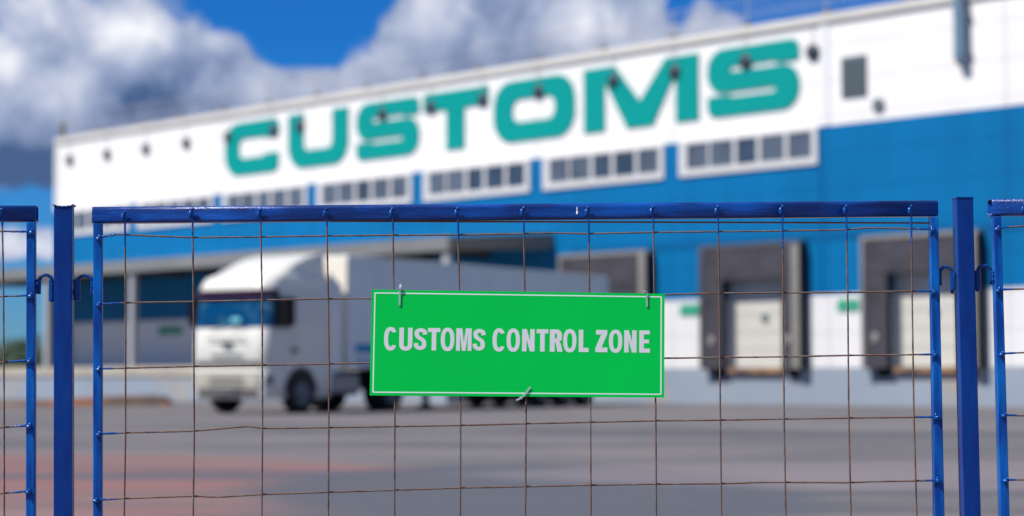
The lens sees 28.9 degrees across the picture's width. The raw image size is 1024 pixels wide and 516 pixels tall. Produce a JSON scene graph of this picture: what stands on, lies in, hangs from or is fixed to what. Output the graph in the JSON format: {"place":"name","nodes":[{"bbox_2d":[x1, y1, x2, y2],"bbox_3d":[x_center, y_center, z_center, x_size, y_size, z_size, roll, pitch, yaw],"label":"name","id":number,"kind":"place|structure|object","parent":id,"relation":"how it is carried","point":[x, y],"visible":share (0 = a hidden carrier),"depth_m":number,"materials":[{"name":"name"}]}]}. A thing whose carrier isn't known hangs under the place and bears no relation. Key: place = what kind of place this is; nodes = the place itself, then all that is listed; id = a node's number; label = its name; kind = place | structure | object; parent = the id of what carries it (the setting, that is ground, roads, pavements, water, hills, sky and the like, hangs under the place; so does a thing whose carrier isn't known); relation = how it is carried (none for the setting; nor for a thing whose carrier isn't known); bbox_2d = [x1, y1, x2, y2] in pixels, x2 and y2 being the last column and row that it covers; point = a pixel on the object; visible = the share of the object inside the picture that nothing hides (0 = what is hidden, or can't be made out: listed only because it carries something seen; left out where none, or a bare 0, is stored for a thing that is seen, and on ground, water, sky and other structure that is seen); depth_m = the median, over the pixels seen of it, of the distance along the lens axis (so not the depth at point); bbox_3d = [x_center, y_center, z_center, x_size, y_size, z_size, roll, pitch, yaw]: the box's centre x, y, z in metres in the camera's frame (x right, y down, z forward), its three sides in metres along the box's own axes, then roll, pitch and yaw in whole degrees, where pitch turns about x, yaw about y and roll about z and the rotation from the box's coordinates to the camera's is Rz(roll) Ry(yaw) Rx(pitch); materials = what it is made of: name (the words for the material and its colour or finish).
{"place":"outdoors","nodes":[
{"label":"outdoors","id":0,"kind":"place"},
{"bbox_2d":[0,0,906,358],"label":"sky","id":1,"kind":"structure","parent":0,"point":[59,59],"materials":[{"name":"blue"}]},
{"bbox_2d":[0,398,1023,515],"bbox_3d":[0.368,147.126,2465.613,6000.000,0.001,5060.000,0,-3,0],"label":"ground","id":2,"kind":"structure","parent":0,"point":[227,462],"depth_m":21.49,"materials":[{"name":"concrete"}]},
{"bbox_2d":[0,332,43,367],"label":"bush","id":3,"kind":"object","parent":2,"relation":"on","point":[12,352],"visible":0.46,"depth_m":127.42,"materials":[{"name":"green plant"}]},
{"bbox_2d":[49,204,79,515],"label":"fence post","id":4,"kind":"object","parent":2,"relation":"on","point":[64,290],"visible":1,"depth_m":5.95,"materials":[{"name":"blue metal"}]},
{"bbox_2d":[0,205,52,515],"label":"fence","id":5,"kind":"object","parent":4,"relation":"attached to","point":[28,215],"visible":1,"depth_m":5.95,"materials":[{"name":"blue metal"}]},
{"bbox_2d":[76,200,953,515],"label":"fence","id":6,"kind":"object","parent":4,"relation":"attached to","point":[458,214],"visible":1,"depth_m":6.07,"materials":[{"name":"blue metal"}]},
{"bbox_2d":[370,290,664,397],"bbox_3d":[0.018,0.261,6.038,0.899,0.329,0.003,0,-3,-4],"label":"customs sign","id":7,"kind":"object","parent":6,"relation":"attached to","point":[490,343],"visible":1,"depth_m":6.04,"materials":[{"name":"green metal"}]},
{"bbox_2d":[399,284,400,305],"bbox_3d":[-0.339,0.113,6.024,0.008,0.068,0.021,0,-3,-4],"label":"cable tie","id":8,"kind":"object","parent":7,"relation":"attached to","point":[399,293],"visible":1,"depth_m":6.02,"materials":[{"name":"white plastic"}]},
{"bbox_2d":[516,387,530,400],"bbox_3d":[0.035,0.411,6.025,0.047,0.044,0.009,0,-3,-4],"label":"cable tie","id":9,"kind":"object","parent":7,"relation":"attached to","point":[524,394],"visible":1,"depth_m":6.02,"materials":[{"name":"white plastic"}]},
{"bbox_2d":[643,290,647,306],"bbox_3d":[0.407,0.124,6.069,0.016,0.053,0.008,0,-3,-4],"label":"cable tie","id":10,"kind":"object","parent":7,"relation":"attached to","point":[646,297],"visible":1,"depth_m":6.07,"materials":[{"name":"white plastic"}]},
{"bbox_2d":[0,395,173,406],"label":"curb","id":11,"kind":"structure","parent":2,"relation":"on","point":[145,400],"depth_m":62.02,"materials":[{"name":"grey concrete"}]},
{"bbox_2d":[188,254,608,412],"bbox_3d":[-2.526,2.219,55.918,3.240,4.030,17.025,-2,-4,32],"label":"articulated lorry","id":12,"kind":"object","parent":2,"relation":"on","point":[294,332],"visible":0.48,"depth_m":49.90,"materials":[{"name":"white paint"}]},
{"bbox_2d":[0,0,1023,406],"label":"warehouse","id":13,"kind":"structure","parent":2,"relation":"on","point":[902,100],"depth_m":64.43,"materials":[{"name":"blue paint"}]},
{"bbox_2d":[66,142,72,165],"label":"floodlight","id":14,"kind":"object","parent":13,"relation":"attached to","point":[69,159],"visible":1,"depth_m":91.24,"materials":[{"name":"grey metal"}]},
{"bbox_2d":[74,204,129,234],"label":"window","id":15,"kind":"structure","parent":13,"relation":"in","point":[83,224],"depth_m":90.01,"materials":[{"name":"white glass"}]},
{"bbox_2d":[103,136,109,159],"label":"floodlight","id":16,"kind":"object","parent":13,"relation":"attached to","point":[106,154],"visible":1,"depth_m":89.06,"materials":[{"name":"grey metal"}]},
{"bbox_2d":[79,320,191,366],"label":"roller door","id":17,"kind":"structure","parent":13,"relation":"in","point":[153,349],"depth_m":86.48,"materials":[{"name":"grey metal"}]},
{"bbox_2d":[142,130,148,154],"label":"floodlight","id":18,"kind":"object","parent":13,"relation":"attached to","point":[145,148],"visible":1,"depth_m":86.87,"materials":[{"name":"grey metal"}]},
{"bbox_2d":[158,326,181,334],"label":"bay plate","id":19,"kind":"object","parent":13,"relation":"attached to","point":[169,330],"visible":1,"depth_m":85.05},
{"bbox_2d":[137,195,213,228],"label":"window","id":20,"kind":"structure","parent":13,"relation":"in","point":[208,200],"depth_m":85.04,"materials":[{"name":"white glass"}]},
{"bbox_2d":[182,123,189,148],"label":"floodlight","id":21,"kind":"object","parent":13,"relation":"attached to","point":[185,142],"visible":1,"depth_m":84.73,"materials":[{"name":"grey metal"}]},
{"bbox_2d":[192,327,196,365],"bbox_3d":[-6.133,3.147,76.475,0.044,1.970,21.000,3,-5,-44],"label":"roller door","id":22,"kind":"structure","parent":13,"relation":"in","point":[192,327],"depth_m":83.90,"materials":[{"name":"grey metal"}]},
{"bbox_2d":[224,117,230,142],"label":"floodlight","id":23,"kind":"object","parent":13,"relation":"attached to","point":[227,136],"visible":1,"depth_m":82.61,"materials":[{"name":"grey metal"}]},
{"bbox_2d":[222,184,306,205],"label":"window","id":24,"kind":"structure","parent":13,"relation":"in","point":[297,194],"depth_m":80.55,"materials":[{"name":"white glass"}]},
{"bbox_2d":[269,110,276,136],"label":"floodlight","id":25,"kind":"object","parent":13,"relation":"attached to","point":[272,130],"visible":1,"depth_m":80.41,"materials":[{"name":"grey metal"}]},
{"bbox_2d":[295,105,303,132],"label":"floodlight","id":26,"kind":"object","parent":13,"relation":"attached to","point":[299,126],"visible":1,"depth_m":79.19,"materials":[{"name":"grey metal"}]},
{"bbox_2d":[317,173,411,204],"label":"window","id":27,"kind":"structure","parent":13,"relation":"in","point":[393,189],"depth_m":76.13,"materials":[{"name":"white glass"}]},
{"bbox_2d":[377,93,386,120],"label":"floodlight","id":28,"kind":"object","parent":13,"relation":"attached to","point":[382,114],"visible":1,"depth_m":75.60,"materials":[{"name":"grey metal"}]},
{"bbox_2d":[426,85,434,113],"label":"floodlight","id":29,"kind":"object","parent":13,"relation":"attached to","point":[430,106],"visible":1,"depth_m":73.67,"materials":[{"name":"grey metal"}]},
{"bbox_2d":[423,159,529,201],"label":"window","id":30,"kind":"structure","parent":13,"relation":"in","point":[509,177],"depth_m":71.82,"materials":[{"name":"white glass"}]},
{"bbox_2d":[477,77,486,106],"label":"floodlight","id":31,"kind":"object","parent":13,"relation":"attached to","point":[482,100],"visible":1,"depth_m":71.69,"materials":[{"name":"grey metal"}]},
{"bbox_2d":[225,39,799,175],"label":"building letters","id":32,"kind":"object","parent":13,"relation":"attached to","point":[722,77],"visible":1,"depth_m":69.09,"materials":[{"name":"teal plastic"}]},
{"bbox_2d":[533,68,543,98],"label":"floodlight","id":33,"kind":"object","parent":13,"relation":"attached to","point":[538,91],"visible":1,"depth_m":69.65,"materials":[{"name":"grey metal"}]},
{"bbox_2d":[542,144,664,189],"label":"window","id":34,"kind":"structure","parent":13,"relation":"in","point":[644,163],"depth_m":67.37,"materials":[{"name":"white glass"}]},
{"bbox_2d":[608,56,618,87],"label":"floodlight","id":35,"kind":"object","parent":13,"relation":"attached to","point":[613,80],"visible":1,"depth_m":67.11,"materials":[{"name":"grey metal"}]},
{"bbox_2d":[668,46,679,79],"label":"floodlight","id":36,"kind":"object","parent":13,"relation":"attached to","point":[674,72],"visible":1,"depth_m":65.18,"materials":[{"name":"grey metal"}]},
{"bbox_2d":[680,304,698,315],"bbox_3d":[5.747,1.678,64.453,0.031,0.360,0.800,3,-5,-44],"label":"bay plate","id":37,"kind":"object","parent":13,"relation":"attached to","point":[689,309],"visible":1,"depth_m":64.43,"materials":[{"name":"green plastic"}]},
{"bbox_2d":[739,35,751,68],"bbox_3d":[7.402,-6.591,63.165,0.150,1.191,0.490,3,-5,-44],"label":"floodlight","id":38,"kind":"object","parent":13,"relation":"attached to","point":[745,60],"visible":1,"depth_m":63.08,"materials":[{"name":"grey metal"}]},
{"bbox_2d":[678,127,817,176],"bbox_3d":[7.426,-3.331,63.001,0.065,1.140,5.590,3,-5,-44],"label":"window","id":39,"kind":"structure","parent":13,"relation":"in","point":[796,147],"depth_m":62.92,"materials":[{"name":"white glass"}]},
{"bbox_2d":[806,25,818,59],"bbox_3d":[9.252,-6.707,61.286,0.150,1.191,0.490,3,-5,-44],"label":"floodlight","id":40,"kind":"object","parent":13,"relation":"attached to","point":[812,51],"visible":1,"depth_m":61.19,"materials":[{"name":"grey metal"}]},
{"bbox_2d":[837,299,858,310],"bbox_3d":[10.142,1.422,59.989,0.031,0.360,0.800,3,-5,-44],"label":"bay plate","id":41,"kind":"object","parent":13,"relation":"attached to","point":[842,304],"visible":0.89,"depth_m":59.94,"materials":[{"name":"green plastic"}]},
{"bbox_2d":[950,197,980,515],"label":"fence post","id":42,"kind":"object","parent":2,"relation":"on","point":[965,280],"visible":1,"depth_m":6.14,"materials":[{"name":"blue metal"}]},
{"bbox_2d":[976,199,1023,515],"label":"fence","id":43,"kind":"object","parent":42,"relation":"attached to","point":[997,209],"visible":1,"depth_m":6.16,"materials":[{"name":"blue metal"}]}
]}

